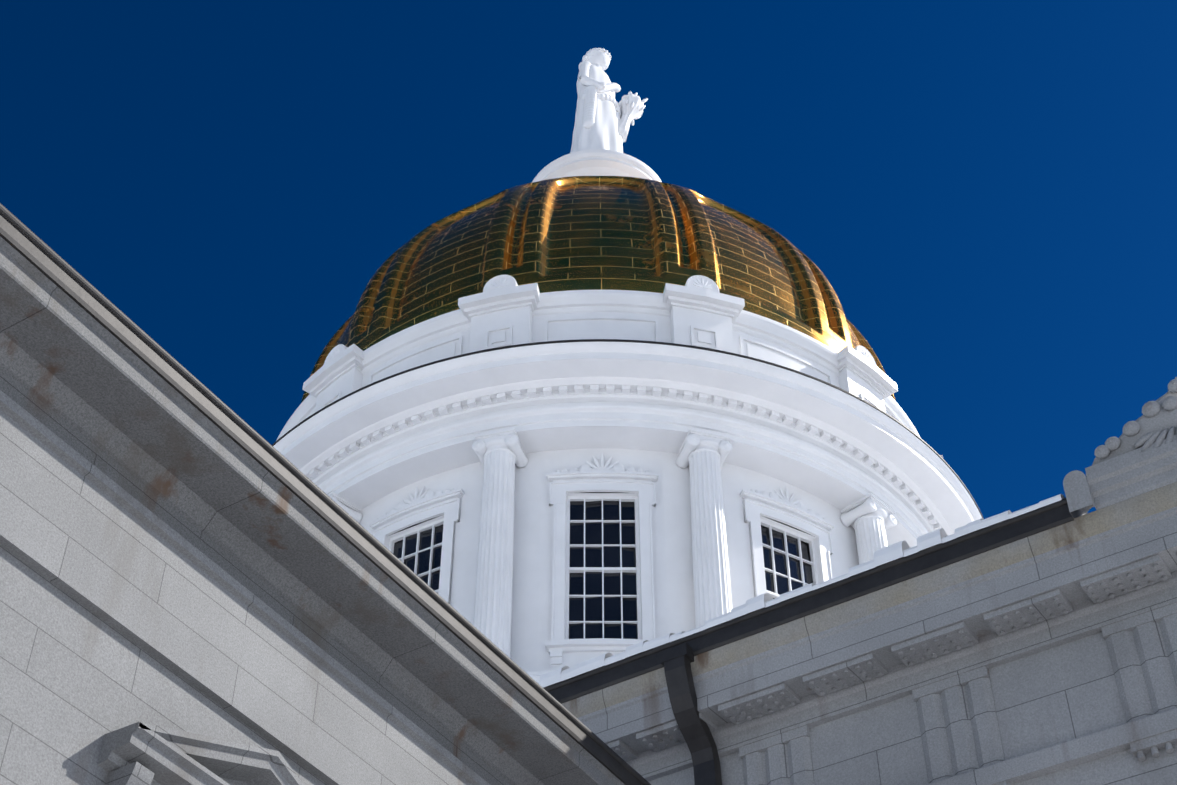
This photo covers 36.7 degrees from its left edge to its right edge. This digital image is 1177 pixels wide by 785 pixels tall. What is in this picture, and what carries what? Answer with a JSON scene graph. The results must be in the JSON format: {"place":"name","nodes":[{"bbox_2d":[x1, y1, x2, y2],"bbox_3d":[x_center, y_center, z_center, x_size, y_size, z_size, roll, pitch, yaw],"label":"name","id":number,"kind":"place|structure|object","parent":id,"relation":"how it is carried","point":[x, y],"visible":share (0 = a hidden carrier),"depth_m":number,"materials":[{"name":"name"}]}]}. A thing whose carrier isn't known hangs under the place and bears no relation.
{"place":"outdoors","nodes":[
{"label":"outdoors","id":0,"kind":"place"},
{"bbox_2d":[0,545,327,784],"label":"wing wall","id":1,"kind":"structure","parent":0,"point":[78,680],"depth_m":13.52,"materials":[{"name":"grey stone"}]},
{"bbox_2d":[98,722,303,784],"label":"window pediment","id":2,"kind":"structure","parent":1,"relation":"attached to","point":[139,753],"depth_m":13.80,"materials":[{"name":"grey stone"}]},
{"bbox_2d":[0,390,489,784],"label":"frieze","id":3,"kind":"object","parent":1,"relation":"on","point":[78,527],"depth_m":14.97,"materials":[{"name":"grey stone"}]},
{"bbox_2d":[0,367,511,784],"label":"molding","id":4,"kind":"structure","parent":3,"relation":"on","point":[28,401],"depth_m":15.80,"materials":[{"name":"grey stone"}]},
{"bbox_2d":[0,236,624,784],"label":"wing cornice","id":5,"kind":"structure","parent":3,"relation":"on","point":[78,368],"depth_m":15.79,"materials":[{"name":"grey stone"}]},
{"bbox_2d":[0,203,650,784],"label":"wing gutter","id":6,"kind":"object","parent":5,"relation":"attached to","point":[36,251],"depth_m":15.80,"materials":[{"name":"grey metal"}]},
{"bbox_2d":[526,670,554,683],"bbox_3d":[0.199,9.616,28.522,13.800,3.050,13.800,-23,-49,22],"label":"drum base","id":7,"kind":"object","parent":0,"point":[535,676],"depth_m":24.76,"materials":[{"name":"white paint"}]},
{"bbox_2d":[328,427,896,657],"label":"columns","id":8,"kind":"structure","parent":7,"relation":"on","point":[869,518],"depth_m":27.36,"materials":[{"name":"white paint"}]},
{"bbox_2d":[273,342,981,547],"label":"entablature","id":9,"kind":"structure","parent":8,"relation":"on","point":[834,447],"depth_m":28.80,"materials":[{"name":"white paint"}]},
{"bbox_2d":[0,0,1176,518],"label":"sky","id":10,"kind":"structure","parent":0,"point":[985,190],"materials":[{"name":"blue"}]},
{"bbox_2d":[627,571,1176,784],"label":"portico entablature","id":11,"kind":"structure","parent":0,"point":[1061,719],"depth_m":20.17,"materials":[{"name":"grey stone"}]},
{"bbox_2d":[577,506,1176,752],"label":"cornice molding","id":12,"kind":"structure","parent":11,"relation":"on","point":[1065,570],"depth_m":20.79,"materials":[{"name":"grey stone"}]},
{"bbox_2d":[562,482,1176,717],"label":"cornice","id":13,"kind":"structure","parent":12,"relation":"on","point":[1127,511],"depth_m":20.98,"materials":[{"name":"grey stone"}]},
{"bbox_2d":[544,498,1073,703],"bbox_3d":[1.956,3.058,22.110,8.688,0.325,0.560,-23,-49,22],"label":"gutter","id":14,"kind":"object","parent":13,"relation":"attached to","point":[974,543],"visible":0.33,"depth_m":21.45,"materials":[{"name":"black metal"}]},
{"bbox_2d":[607,554,1176,784],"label":"portico triglyphs","id":15,"kind":"object","parent":11,"relation":"attached to","point":[959,727],"visible":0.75,"depth_m":20.24,"materials":[{"name":"grey stone"}]},
{"label":"snowy ground","id":16,"kind":"structure","parent":0,"visible":0},
{"bbox_3d":[10.042,18.754,23.490,9.288,10.763,27.638,-23,-49,22],"label":"portico","id":17,"kind":"object","parent":16,"relation":"on","visible":0},
{"bbox_2d":[660,642,721,784],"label":"downspout","id":18,"kind":"object","parent":17,"relation":"attached to","point":[676,661],"visible":0.94,"depth_m":21.72,"materials":[{"name":"black metal"}]},
{"bbox_2d":[538,494,1064,687],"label":"gutter snow","id":19,"kind":"structure","parent":17,"relation":"on","point":[892,552],"depth_m":21.76,"materials":[{"name":"white snow"}]},
{"bbox_2d":[1063,435,1176,517],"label":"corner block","id":20,"kind":"structure","parent":17,"relation":"on","point":[1119,478],"depth_m":20.13,"materials":[{"name":"stone"}]},
{"bbox_2d":[1092,377,1176,464],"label":"acroterion","id":21,"kind":"object","parent":20,"relation":"on","point":[1156,422],"visible":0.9,"depth_m":20.42,"materials":[{"name":"stone"}]},
{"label":"building walls","id":22,"kind":"object","parent":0,"visible":0},
{"bbox_3d":[-12.658,-2.347,16.205,26.012,5.050,84.125,-23,-49,22],"label":"snowy roof","id":23,"kind":"object","parent":22,"relation":"on","visible":0},
{"bbox_2d":[359,448,858,671],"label":"drum wall","id":24,"kind":"structure","parent":23,"relation":"on","point":[532,573],"depth_m":27.77,"materials":[{"name":"white paint"}]},
{"bbox_2d":[369,453,833,669],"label":"window frames","id":25,"kind":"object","parent":24,"relation":"in","point":[562,649],"visible":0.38,"depth_m":27.95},
{"bbox_2d":[393,501,812,638],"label":"windows","id":26,"kind":"structure","parent":25,"relation":"in","point":[593,580],"depth_m":27.51,"materials":[{"name":"black glass"}]},
{"bbox_2d":[391,492,814,591],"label":"window shadow","id":27,"kind":"object","parent":24,"relation":"in","point":[603,492],"depth_m":29.12,"materials":[{"name":"black"}]},
{"bbox_2d":[276,283,942,457],"bbox_3d":[0.199,3.577,34.353,13.659,2.040,13.659,-23,-49,22],"label":"attic","id":28,"kind":"object","parent":24,"relation":"on","point":[531,313],"visible":0.17,"depth_m":30.29,"materials":[{"name":"white paint"}]},
{"bbox_2d":[301,176,895,402],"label":"dome","id":29,"kind":"structure","parent":28,"relation":"on","point":[596,233],"depth_m":32.84,"materials":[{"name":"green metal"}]},
{"bbox_2d":[532,149,661,181],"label":"statue pedestal","id":30,"kind":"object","parent":29,"relation":"on","point":[596,162],"depth_m":40.93,"materials":[{"name":"white paint"}]},
{"bbox_2d":[570,48,647,152],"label":"agriculture statue","id":31,"kind":"object","parent":30,"relation":"on","point":[604,118],"visible":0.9,"depth_m":44.09,"materials":[{"name":"white paint"}]},
{"bbox_2d":[324,275,876,365],"bbox_3d":[0.199,2.679,35.221,13.304,0.498,13.304,-23,-49,22],"label":"antefixae","id":32,"kind":"object","parent":28,"relation":"on","point":[505,281],"visible":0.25,"depth_m":30.62,"materials":[{"name":"white paint"}]},
{"bbox_2d":[272,339,983,518],"bbox_3d":[0.199,4.301,33.654,14.890,0.143,14.890,-23,-49,22],"label":"cornice flashing","id":33,"kind":"object","parent":24,"relation":"on","point":[615,340],"visible":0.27,"depth_m":28.68,"materials":[{"name":"grey metal"}]}
]}

